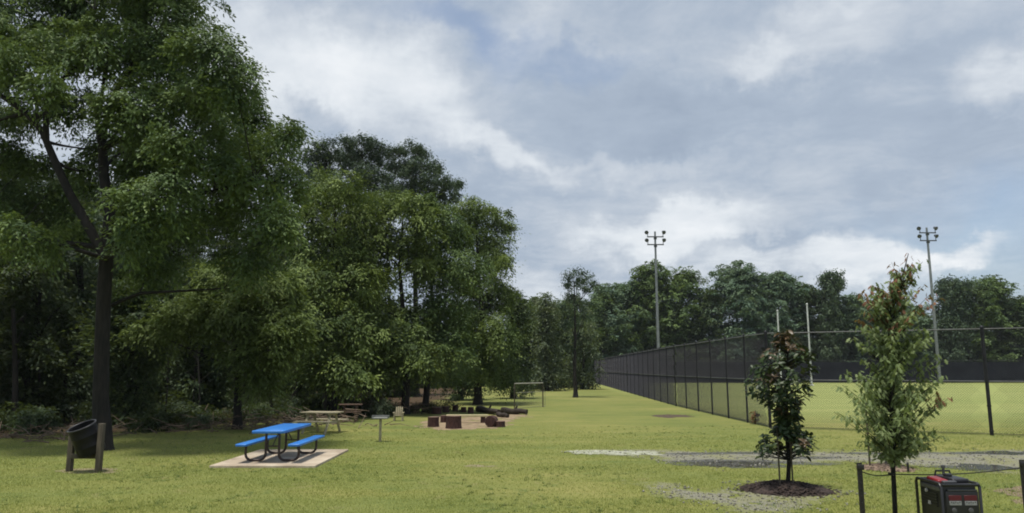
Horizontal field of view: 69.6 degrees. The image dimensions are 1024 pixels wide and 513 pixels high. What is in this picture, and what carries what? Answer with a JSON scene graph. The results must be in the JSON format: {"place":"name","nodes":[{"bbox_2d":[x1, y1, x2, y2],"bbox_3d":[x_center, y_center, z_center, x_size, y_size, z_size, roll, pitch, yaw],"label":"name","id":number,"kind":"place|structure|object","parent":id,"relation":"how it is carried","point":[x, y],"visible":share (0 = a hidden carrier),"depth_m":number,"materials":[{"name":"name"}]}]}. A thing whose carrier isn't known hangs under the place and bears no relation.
{"place":"outdoors","nodes":[
{"label":"outdoors","id":0,"kind":"place"},
{"bbox_2d":[0,382,1023,512],"bbox_3d":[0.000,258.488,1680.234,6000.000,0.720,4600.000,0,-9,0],"label":"ground","id":1,"kind":"structure","parent":0,"point":[590,409],"depth_m":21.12,"materials":[{"name":"green plant"}]},
{"bbox_2d":[0,264,32,366],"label":"woodland tree","id":2,"kind":"object","parent":1,"relation":"on","point":[8,275],"visible":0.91,"depth_m":28.77,"materials":[{"name":"green plant"}]},
{"bbox_2d":[11,308,25,422],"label":"bare tree","id":3,"kind":"object","parent":1,"relation":"on","point":[15,386],"visible":0.88,"depth_m":28.39,"materials":[{"name":"brown plant"}]},
{"bbox_2d":[0,151,57,380],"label":"woodland tree","id":4,"kind":"object","parent":1,"relation":"on","point":[1,314],"visible":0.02,"depth_m":48.88,"materials":[{"name":"green plant"}]},
{"bbox_2d":[0,170,58,404],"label":"woodland tree","id":5,"kind":"object","parent":1,"relation":"on","point":[2,318],"visible":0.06,"depth_m":32.85,"materials":[{"name":"green plant"}]},
{"bbox_2d":[6,402,68,434],"bbox_3d":[-16.794,5.741,26.154,1.893,1.182,1.660,7,-11,-39],"label":"bush","id":6,"kind":"object","parent":1,"relation":"on","point":[34,418],"visible":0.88,"depth_m":25.91,"materials":[{"name":"green plant"}]},
{"bbox_2d":[31,332,50,406],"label":"bare tree","id":7,"kind":"object","parent":1,"relation":"on","point":[39,377],"visible":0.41,"depth_m":29.83,"materials":[{"name":"brown plant"}]},
{"bbox_2d":[0,211,92,426],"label":"woodland tree","id":8,"kind":"object","parent":1,"relation":"on","point":[51,379],"visible":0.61,"depth_m":30.35,"materials":[{"name":"green plant"}]},
{"bbox_2d":[24,168,98,380],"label":"woodland tree","id":9,"kind":"object","parent":1,"relation":"on","point":[66,291],"visible":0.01,"depth_m":56.01,"materials":[{"name":"green plant"}]},
{"bbox_2d":[0,416,135,442],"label":"brush pile","id":10,"kind":"object","parent":1,"relation":"on","point":[15,435],"visible":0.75,"depth_m":23.62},
{"bbox_2d":[61,319,74,422],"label":"bare tree","id":11,"kind":"object","parent":1,"relation":"on","point":[66,369],"visible":0.27,"depth_m":31.48,"materials":[{"name":"brown plant"}]},
{"bbox_2d":[24,187,120,416],"bbox_3d":[-21.184,3.271,35.877,4.795,13.565,5.702,6,-10,-32],"label":"woodland tree","id":12,"kind":"object","parent":1,"relation":"on","point":[82,291],"visible":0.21,"depth_m":35.74,"materials":[{"name":"green plant"}]},
{"bbox_2d":[60,468,120,473],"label":"dirt","id":13,"kind":"structure","parent":1,"relation":"on","point":[92,469],"depth_m":16.51,"materials":[{"name":"beige soil"}]},
{"bbox_2d":[65,423,105,472],"bbox_3d":[-9.458,4.336,16.339,0.875,1.260,0.157,-2,-9,10],"label":"barrel stand","id":14,"kind":"object","parent":13,"relation":"on","point":[72,456],"visible":0.66,"depth_m":16.29,"materials":[{"name":"brown wood"}]},
{"bbox_2d":[67,419,105,457],"bbox_3d":[-9.443,4.041,16.363,0.598,0.831,0.792,-7,-11,39],"label":"barrel","id":15,"kind":"object","parent":14,"relation":"on","point":[83,436],"visible":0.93,"depth_m":16.16,"materials":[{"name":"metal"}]},
{"bbox_2d":[53,179,145,388],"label":"woodland tree","id":16,"kind":"object","parent":1,"relation":"on","point":[88,237],"visible":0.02,"depth_m":65.89,"materials":[{"name":"green plant"}]},
{"bbox_2d":[72,204,162,388],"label":"woodland tree","id":17,"kind":"object","parent":1,"relation":"on","point":[115,255],"visible":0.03,"depth_m":44.85,"materials":[{"name":"green plant"}]},
{"bbox_2d":[61,275,191,427],"bbox_3d":[-15.250,4.314,29.750,5.187,7.257,4.254,0,-9,0],"label":"woodland tree","id":18,"kind":"object","parent":1,"relation":"on","point":[127,378],"visible":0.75,"depth_m":29.34,"materials":[{"name":"green plant"}]},
{"bbox_2d":[120,409,179,432],"bbox_3d":[-13.052,5.977,26.727,1.845,0.893,1.744,0,-9,0],"label":"bush","id":19,"kind":"object","parent":1,"relation":"on","point":[148,424],"visible":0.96,"depth_m":26.66,"materials":[{"name":"green plant"}]},
{"bbox_2d":[114,224,205,404],"bbox_3d":[-18.892,3.544,39.722,6.347,12.713,6.224,0,-9,0],"label":"woodland tree","id":20,"kind":"object","parent":1,"relation":"on","point":[171,297],"visible":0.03,"depth_m":39.42,"materials":[{"name":"green plant"}]},
{"bbox_2d":[0,0,326,450],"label":"shade tree","id":21,"kind":"object","parent":1,"relation":"on","point":[161,162],"visible":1,"depth_m":21.60,"materials":[{"name":"green plant"}]},
{"bbox_2d":[143,236,212,380],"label":"woodland tree","id":22,"kind":"object","parent":1,"relation":"on","point":[185,254],"visible":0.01,"depth_m":60.58,"materials":[{"name":"green plant"}]},
{"bbox_2d":[72,410,289,435],"bbox_3d":[-11.901,6.140,27.424,7.753,0.720,5.449,0,-9,0],"label":"brush pile","id":23,"kind":"object","parent":1,"relation":"on","point":[226,426],"visible":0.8,"depth_m":26.79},
{"bbox_2d":[154,255,240,412],"bbox_3d":[-15.059,4.743,35.759,4.747,9.750,4.868,0,-9,0],"label":"woodland tree","id":24,"kind":"object","parent":1,"relation":"on","point":[211,384],"visible":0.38,"depth_m":35.26,"materials":[{"name":"green plant"}]},
{"bbox_2d":[180,411,215,429],"bbox_3d":[-11.886,6.238,27.978,1.728,0.754,1.440,0,-9,0],"label":"bush","id":25,"kind":"object","parent":1,"relation":"on","point":[203,419],"visible":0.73,"depth_m":27.82,"materials":[{"name":"green plant"}]},
{"bbox_2d":[187,348,210,407],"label":"bare tree","id":26,"kind":"object","parent":1,"relation":"on","point":[197,358],"visible":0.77,"depth_m":33.96,"materials":[{"name":"brown plant"}]},
{"bbox_2d":[0,373,407,433],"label":"undergrowth","id":27,"kind":"object","parent":1,"relation":"on","point":[186,408],"visible":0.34,"depth_m":32.71,"materials":[{"name":"green plant"}]},
{"bbox_2d":[180,215,250,399],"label":"woodland tree","id":28,"kind":"object","parent":1,"relation":"on","point":[219,245],"visible":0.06,"depth_m":51.68,"materials":[{"name":"green plant"}]},
{"bbox_2d":[110,252,325,428],"bbox_3d":[-11.182,3.144,28.523,8.453,7.196,4.674,-2,-9,13],"label":"shade tree","id":29,"kind":"object","parent":1,"relation":"on","point":[284,334],"visible":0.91,"depth_m":27.56,"materials":[{"name":"green plant"}]},
{"bbox_2d":[3,240,509,389],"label":"woods","id":30,"kind":"object","parent":1,"relation":"on","point":[390,294],"depth_m":91.21,"materials":[{"name":"green plant"}]},
{"bbox_2d":[217,199,303,398],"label":"woodland tree","id":31,"kind":"object","parent":1,"relation":"on","point":[247,243],"visible":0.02,"depth_m":43.97,"materials":[{"name":"green plant"}]},
{"bbox_2d":[209,449,347,467],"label":"concrete slab","id":32,"kind":"structure","parent":1,"relation":"on","point":[317,458],"depth_m":18.10,"materials":[{"name":"beige concrete"}]},
{"bbox_2d":[235,423,324,460],"bbox_3d":[-5.770,4.672,18.558,1.510,0.754,2.440,0,-9,0],"label":"picnic table","id":33,"kind":"object","parent":32,"relation":"on","point":[280,429],"visible":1,"depth_m":18.01,"materials":[{"name":"blue plastic"}]},
{"bbox_2d":[175,405,408,428],"bbox_3d":[-8.821,6.399,29.620,9.043,0.850,5.545,2,-9,-15],"label":"brush pile","id":34,"kind":"object","parent":1,"relation":"on","point":[292,419],"visible":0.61,"depth_m":29.32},
{"bbox_2d":[280,406,309,420],"bbox_3d":[-9.567,6.938,32.507,1.346,0.737,1.353,7,-11,-37],"label":"bush","id":35,"kind":"object","parent":1,"relation":"on","point":[291,412],"visible":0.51,"depth_m":32.34,"materials":[{"name":"green plant"}]},
{"bbox_2d":[262,238,343,402],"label":"woodland tree","id":36,"kind":"object","parent":1,"relation":"on","point":[306,395],"visible":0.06,"depth_m":39.40,"materials":[{"name":"green plant"}]},
{"bbox_2d":[170,399,462,422],"bbox_3d":[-8.595,7.479,36.243,15.950,0.856,5.602,8,-12,-44],"label":"dry brush","id":37,"kind":"object","parent":1,"relation":"on","point":[433,404],"visible":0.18,"depth_m":37.39,"materials":[{"name":"brown plant"}]},
{"bbox_2d":[293,411,348,434],"bbox_3d":[-6.811,5.943,26.371,1.350,0.766,1.625,-2,-9,12],"label":"picnic table","id":38,"kind":"object","parent":1,"relation":"on","point":[315,420],"visible":0.99,"depth_m":26.23,"materials":[{"name":"beige wood"}]},
{"bbox_2d":[321,376,326,416],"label":"bare tree","id":39,"kind":"object","parent":1,"relation":"on","point":[324,403],"visible":0.16,"depth_m":35.11,"materials":[{"name":"brown plant"}]},
{"bbox_2d":[298,133,351,239],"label":"pine tree","id":40,"kind":"object","parent":1,"relation":"on","point":[330,155],"visible":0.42,"depth_m":61.76,"materials":[{"name":"green plant"}]},
{"bbox_2d":[274,161,407,416],"bbox_3d":[-8.325,2.057,36.305,6.879,14.079,6.394,0,-9,0],"label":"shade tree","id":41,"kind":"object","parent":1,"relation":"on","point":[337,195],"visible":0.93,"depth_m":35.40,"materials":[{"name":"green plant"}]},
{"bbox_2d":[338,404,362,421],"bbox_3d":[-7.045,6.823,32.136,1.000,0.766,1.625,1,-9,-8],"label":"picnic table","id":42,"kind":"object","parent":1,"relation":"on","point":[354,411],"visible":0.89,"depth_m":31.82,"materials":[{"name":"brown wood"}]},
{"bbox_2d":[327,131,407,211],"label":"pine tree","id":43,"kind":"object","parent":1,"relation":"on","point":[377,154],"visible":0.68,"depth_m":63.29,"materials":[{"name":"green plant"}]},
{"bbox_2d":[337,240,399,399],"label":"shade tree","id":44,"kind":"object","parent":1,"relation":"on","point":[385,390],"visible":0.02,"depth_m":41.30,"materials":[{"name":"green plant"}]},
{"bbox_2d":[372,415,389,441],"bbox_3d":[-4.131,5.449,23.127,0.502,0.910,0.361,0,-9,0],"label":"pedestal grill","id":45,"kind":"object","parent":1,"relation":"on","point":[380,417],"visible":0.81,"depth_m":23.12,"materials":[{"name":"grey metal"}]},
{"bbox_2d":[367,397,396,416],"bbox_3d":[-6.104,7.212,35.123,1.683,0.984,1.419,6,-10,-33],"label":"bush","id":46,"kind":"object","parent":1,"relation":"on","point":[382,408],"visible":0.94,"depth_m":34.80,"materials":[{"name":"green plant"}]},
{"bbox_2d":[336,394,432,415],"bbox_3d":[-7.237,7.423,37.194,7.292,1.131,5.351,0,-9,0],"label":"brush pile","id":47,"kind":"object","parent":1,"relation":"on","point":[399,404],"visible":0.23,"depth_m":37.27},
{"bbox_2d":[318,187,455,413],"bbox_3d":[-6.353,2.139,38.191,7.437,12.101,6.522,0,-9,0],"label":"shade tree","id":48,"kind":"object","parent":1,"relation":"on","point":[414,350],"visible":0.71,"depth_m":37.58,"materials":[{"name":"green plant"}]},
{"bbox_2d":[393,407,404,420],"bbox_3d":[-4.990,6.927,32.466,0.476,0.607,0.413,0,-9,0],"label":"lawn chair","id":49,"kind":"object","parent":1,"relation":"on","point":[401,413],"visible":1,"depth_m":32.53,"materials":[{"name":"beige wood"}]},
{"bbox_2d":[380,315,421,396],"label":"woodland tree","id":50,"kind":"object","parent":1,"relation":"on","point":[397,395],"visible":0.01,"depth_m":60.27,"materials":[{"name":"green plant"}]},
{"bbox_2d":[383,136,467,395],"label":"pine tree","id":51,"kind":"object","parent":1,"relation":"on","point":[410,168],"visible":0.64,"depth_m":64.97,"materials":[{"name":"green plant"}]},
{"bbox_2d":[396,188,501,412],"bbox_3d":[-3.578,2.396,38.994,4.870,11.836,7.237,5,-10,-31],"label":"shade tree","id":52,"kind":"object","parent":1,"relation":"on","point":[460,349],"visible":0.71,"depth_m":38.16,"materials":[{"name":"green plant"}]},
{"bbox_2d":[435,299,488,399],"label":"shade tree","id":53,"kind":"object","parent":1,"relation":"on","point":[463,393],"visible":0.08,"depth_m":53.75,"materials":[{"name":"green plant"}]},
{"bbox_2d":[415,414,525,429],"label":"sand","id":54,"kind":"structure","parent":1,"relation":"on","point":[469,425],"depth_m":30.76,"materials":[{"name":"beige sand"}]},
{"bbox_2d":[427,416,438,426],"bbox_3d":[-3.103,6.530,29.068,0.444,0.426,0.462,-7,-11,38],"label":"log stool","id":55,"kind":"object","parent":54,"relation":"on","point":[433,421],"visible":0.95,"depth_m":28.89,"materials":[{"name":"brown wood"}]},
{"bbox_2d":[445,415,461,428],"bbox_3d":[-2.246,6.372,28.328,0.639,0.514,0.637,0,-9,0],"label":"log stool","id":56,"kind":"object","parent":54,"relation":"on","point":[453,421],"visible":0.98,"depth_m":28.10,"materials":[{"name":"brown wood"}]},
{"bbox_2d":[446,414,487,422],"bbox_3d":[-1.897,6.881,31.215,1.770,0.360,0.240,0,-9,0],"label":"plank bench","id":57,"kind":"object","parent":54,"relation":"on","point":[482,416],"visible":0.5,"depth_m":31.12,"materials":[{"name":"brown wood"}]},
{"bbox_2d":[485,415,497,426],"bbox_3d":[-0.805,6.495,29.078,0.438,0.435,0.454,-2,-9,14],"label":"log round","id":58,"kind":"object","parent":54,"relation":"on","point":[491,420],"visible":0.95,"depth_m":28.87,"materials":[{"name":"brown wood"}]},
{"bbox_2d":[435,193,531,404],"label":"shade tree","id":59,"kind":"object","parent":1,"relation":"on","point":[494,369],"visible":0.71,"depth_m":48.17,"materials":[{"name":"green plant"}]},
{"bbox_2d":[475,405,500,413],"bbox_3d":[-1.196,7.811,37.717,0.351,0.465,3.259,3,-9,-21],"label":"fallen log","id":60,"kind":"object","parent":1,"relation":"on","point":[489,410],"visible":0.92,"depth_m":37.65,"materials":[{"name":"brown wood"}]},
{"bbox_2d":[500,405,527,414],"bbox_3d":[0.119,7.705,37.061,1.569,0.465,0.359,-6,-11,36],"label":"fallen log","id":61,"kind":"object","parent":1,"relation":"on","point":[516,410],"visible":0.9,"depth_m":36.88,"materials":[{"name":"brown wood"}]},
{"bbox_2d":[484,284,544,398],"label":"shade tree","id":62,"kind":"object","parent":1,"relation":"on","point":[521,322],"visible":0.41,"depth_m":57.20,"materials":[{"name":"green plant"}]},
{"bbox_2d":[514,382,544,408],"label":"goal","id":63,"kind":"object","parent":1,"relation":"on","point":[542,391],"visible":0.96,"depth_m":43.55,"materials":[{"name":"grey metal"}]},
{"bbox_2d":[509,302,552,388],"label":"shade tree","id":64,"kind":"object","parent":1,"relation":"on","point":[530,313],"visible":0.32,"depth_m":83.04,"materials":[{"name":"green plant"}]},
{"bbox_2d":[522,293,561,379],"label":"shade tree","id":65,"kind":"object","parent":1,"relation":"on","point":[533,299],"visible":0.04,"depth_m":97.10,"materials":[{"name":"green plant"}]},
{"bbox_2d":[528,291,573,390],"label":"shade tree","id":66,"kind":"object","parent":1,"relation":"on","point":[547,354],"visible":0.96,"depth_m":77.02,"materials":[{"name":"green plant"}]},
{"bbox_2d":[543,304,591,387],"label":"shade tree","id":67,"kind":"object","parent":1,"relation":"on","point":[562,339],"visible":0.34,"depth_m":90.75,"materials":[{"name":"green plant"}]},
{"bbox_2d":[556,264,601,397],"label":"pine tree","id":68,"kind":"object","parent":1,"relation":"on","point":[584,288],"visible":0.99,"depth_m":59.91,"materials":[{"name":"green plant"}]},
{"bbox_2d":[560,293,600,377],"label":"shade tree","id":69,"kind":"object","parent":1,"relation":"on","point":[587,311],"visible":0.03,"depth_m":109.54,"materials":[{"name":"green plant"}]},
{"bbox_2d":[558,319,608,389],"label":"shade tree","id":70,"kind":"object","parent":1,"relation":"on","point":[585,378],"visible":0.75,"depth_m":82.74,"materials":[{"name":"green plant"}]},
{"bbox_2d":[580,291,625,380],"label":"shade tree","id":71,"kind":"object","parent":1,"relation":"on","point":[599,308],"visible":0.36,"depth_m":124.59,"materials":[{"name":"green plant"}]},
{"bbox_2d":[584,282,641,375],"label":"tree","id":72,"kind":"object","parent":1,"relation":"on","point":[618,316],"visible":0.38,"depth_m":125.23,"materials":[{"name":"green plant"}]},
{"bbox_2d":[603,279,663,353],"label":"tree","id":73,"kind":"object","parent":1,"relation":"on","point":[628,289],"visible":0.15,"depth_m":129.63,"materials":[{"name":"green plant"}]},
{"bbox_2d":[617,259,693,361],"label":"tree","id":74,"kind":"object","parent":1,"relation":"on","point":[645,276],"visible":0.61,"depth_m":128.35,"materials":[{"name":"green plant"}]},
{"bbox_2d":[645,231,665,381],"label":"light tower","id":75,"kind":"structure","parent":1,"relation":"on","point":[656,292],"depth_m":119.63,"materials":[{"name":"grey metal"}]},
{"bbox_2d":[650,266,721,361],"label":"tree","id":76,"kind":"object","parent":1,"relation":"on","point":[685,280],"visible":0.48,"depth_m":128.97,"materials":[{"name":"green plant"}]},
{"bbox_2d":[680,287,736,382],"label":"tree","id":77,"kind":"object","parent":1,"relation":"on","point":[706,301],"visible":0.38,"depth_m":127.39,"materials":[{"name":"green plant"}]},
{"bbox_2d":[693,260,786,382],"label":"tree","id":78,"kind":"object","parent":1,"relation":"on","point":[735,286],"visible":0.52,"depth_m":127.38,"materials":[{"name":"green plant"}]},
{"bbox_2d":[738,270,815,382],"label":"tree","id":79,"kind":"object","parent":1,"relation":"on","point":[786,288],"visible":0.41,"depth_m":128.94,"materials":[{"name":"green plant"}]},
{"bbox_2d":[729,479,848,497],"bbox_3d":[5.125,4.334,13.898,2.106,0.236,1.972,0,-9,0],"label":"mulch mound","id":80,"kind":"object","parent":1,"relation":"on","point":[785,488],"visible":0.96,"depth_m":13.52,"materials":[{"name":"brown soil"}]},
{"bbox_2d":[776,428,780,483],"bbox_3d":[4.992,3.807,13.800,0.032,1.180,0.032,0,-9,0],"label":"stake","id":81,"kind":"object","parent":80,"relation":"on","point":[778,457],"visible":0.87,"depth_m":13.79,"materials":[{"name":"brown wood"}]},
{"bbox_2d":[744,328,819,481],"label":"magnolia tree","id":82,"kind":"object","parent":80,"relation":"on","point":[785,420],"visible":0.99,"depth_m":13.94,"materials":[{"name":"green plant"}]},
{"bbox_2d":[562,448,1023,512],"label":"gravel","id":83,"kind":"structure","parent":1,"relation":"on","point":[720,495],"depth_m":17.54,"materials":[{"name":"grey gravel"}]},
{"bbox_2d":[594,325,1023,435],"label":"chain link fence","id":84,"kind":"object","parent":1,"relation":"on","point":[635,373],"visible":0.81,"depth_m":42.21,"materials":[{"name":"metal"}]},
{"bbox_2d":[806,303,812,385],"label":"field pole","id":85,"kind":"object","parent":1,"relation":"on","point":[808,335],"visible":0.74,"depth_m":102.53,"materials":[{"name":"grey metal"}]},
{"bbox_2d":[780,282,839,361],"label":"tree","id":86,"kind":"object","parent":1,"relation":"on","point":[812,315],"visible":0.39,"depth_m":130.53,"materials":[{"name":"green plant"}]},
{"bbox_2d":[809,268,851,382],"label":"pine tree","id":87,"kind":"object","parent":1,"relation":"on","point":[832,285],"visible":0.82,"depth_m":128.64,"materials":[{"name":"green plant"}]},
{"bbox_2d":[835,292,878,361],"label":"tree","id":88,"kind":"object","parent":1,"relation":"on","point":[853,304],"visible":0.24,"depth_m":129.56,"materials":[{"name":"green plant"}]},
{"bbox_2d":[856,463,864,512],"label":"steel stake","id":89,"kind":"object","parent":1,"relation":"on","point":[860,467],"visible":1,"depth_m":8.49,"materials":[{"name":"black metal"}]},
{"bbox_2d":[844,366,910,462],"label":"sapling tree","id":90,"kind":"object","parent":1,"relation":"on","point":[886,411],"visible":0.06,"depth_m":17.09,"materials":[{"name":"green plant"}]},
{"bbox_2d":[846,300,915,382],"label":"tree","id":91,"kind":"object","parent":1,"relation":"on","point":[870,323],"visible":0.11,"depth_m":127.75,"materials":[{"name":"green plant"}]},
{"bbox_2d":[856,462,918,471],"bbox_3d":[8.585,4.811,16.883,1.420,0.172,1.358,0,-9,0],"label":"mulch mound","id":92,"kind":"object","parent":1,"relation":"on","point":[884,466],"visible":0.71,"depth_m":16.61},
{"bbox_2d":[831,253,952,512],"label":"maple sapling","id":93,"kind":"object","parent":1,"relation":"on","point":[895,442],"visible":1,"depth_m":8.79,"materials":[{"name":"green plant"}]},
{"bbox_2d":[879,300,945,382],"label":"tree","id":94,"kind":"object","parent":1,"relation":"on","point":[922,322],"visible":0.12,"depth_m":127.67,"materials":[{"name":"green plant"}]},
{"bbox_2d":[917,227,940,382],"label":"light tower","id":95,"kind":"structure","parent":1,"relation":"on","point":[927,240],"depth_m":119.50,"materials":[{"name":"grey metal"}]},
{"bbox_2d":[915,465,983,512],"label":"generator","id":96,"kind":"object","parent":1,"relation":"on","point":[944,492],"visible":1,"depth_m":8.03,"materials":[{"name":"black metal"}]},
{"bbox_2d":[924,273,986,382],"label":"pine tree","id":97,"kind":"object","parent":1,"relation":"on","point":[954,311],"visible":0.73,"depth_m":127.05,"materials":[{"name":"green plant"}]},
{"bbox_2d":[953,274,1023,382],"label":"tree","id":98,"kind":"object","parent":1,"relation":"on","point":[990,304],"visible":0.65,"depth_m":127.55,"materials":[{"name":"green plant"}]},
{"bbox_2d":[986,295,1023,361],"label":"tree","id":99,"kind":"object","parent":1,"relation":"on","point":[1012,316],"visible":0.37,"depth_m":128.00,"materials":[{"name":"green plant"}]},
{"bbox_2d":[994,486,1022,503],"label":"dirt","id":100,"kind":"structure","parent":1,"relation":"on","point":[1014,488],"depth_m":13.68,"materials":[{"name":"beige soil"}]},
{"bbox_2d":[1019,460,1023,506],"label":"steel stake","id":101,"kind":"object","parent":1,"relation":"on","point":[1021,463],"visible":1,"depth_m":8.61,"materials":[{"name":"black metal"}]},
{"bbox_2d":[889,467,1021,475],"bbox_3d":[5.210,2.528,8.683,1.530,0.108,0.070,0,-9,3],"label":"tie strap","id":102,"kind":"object","parent":101,"relation":"attached to","point":[891,474],"visible":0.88,"depth_m":8.66,"materials":[{"name":"black rubber"}]},
{"bbox_2d":[0,0,1023,357],"label":"sky","id":103,"kind":"structure","parent":0,"point":[805,138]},
{"bbox_2d":[622,480,853,512],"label":"gravel path","id":104,"kind":"structure","parent":0,"point":[810,498],"depth_m":12.94,"materials":[{"name":"beige gravel"}]},
{"bbox_2d":[598,448,1023,474],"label":"path","id":105,"kind":"structure","parent":0,"point":[863,455],"depth_m":18.94,"materials":[{"name":"grey gravel"}]},
{"bbox_2d":[564,450,662,455],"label":"sand","id":106,"kind":"structure","parent":105,"relation":"on","point":[626,452],"depth_m":20.03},
{"bbox_2d":[689,461,772,467],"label":"water","id":107,"kind":"structure","parent":105,"relation":"on","point":[745,463],"depth_m":17.71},
{"bbox_2d":[956,463,1015,470],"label":"water","id":108,"kind":"structure","parent":105,"relation":"on","point":[983,466],"depth_m":16.99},
{"bbox_2d":[967,451,1023,454],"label":"water","id":109,"kind":"structure","parent":105,"relation":"on","point":[1007,452],"depth_m":20.04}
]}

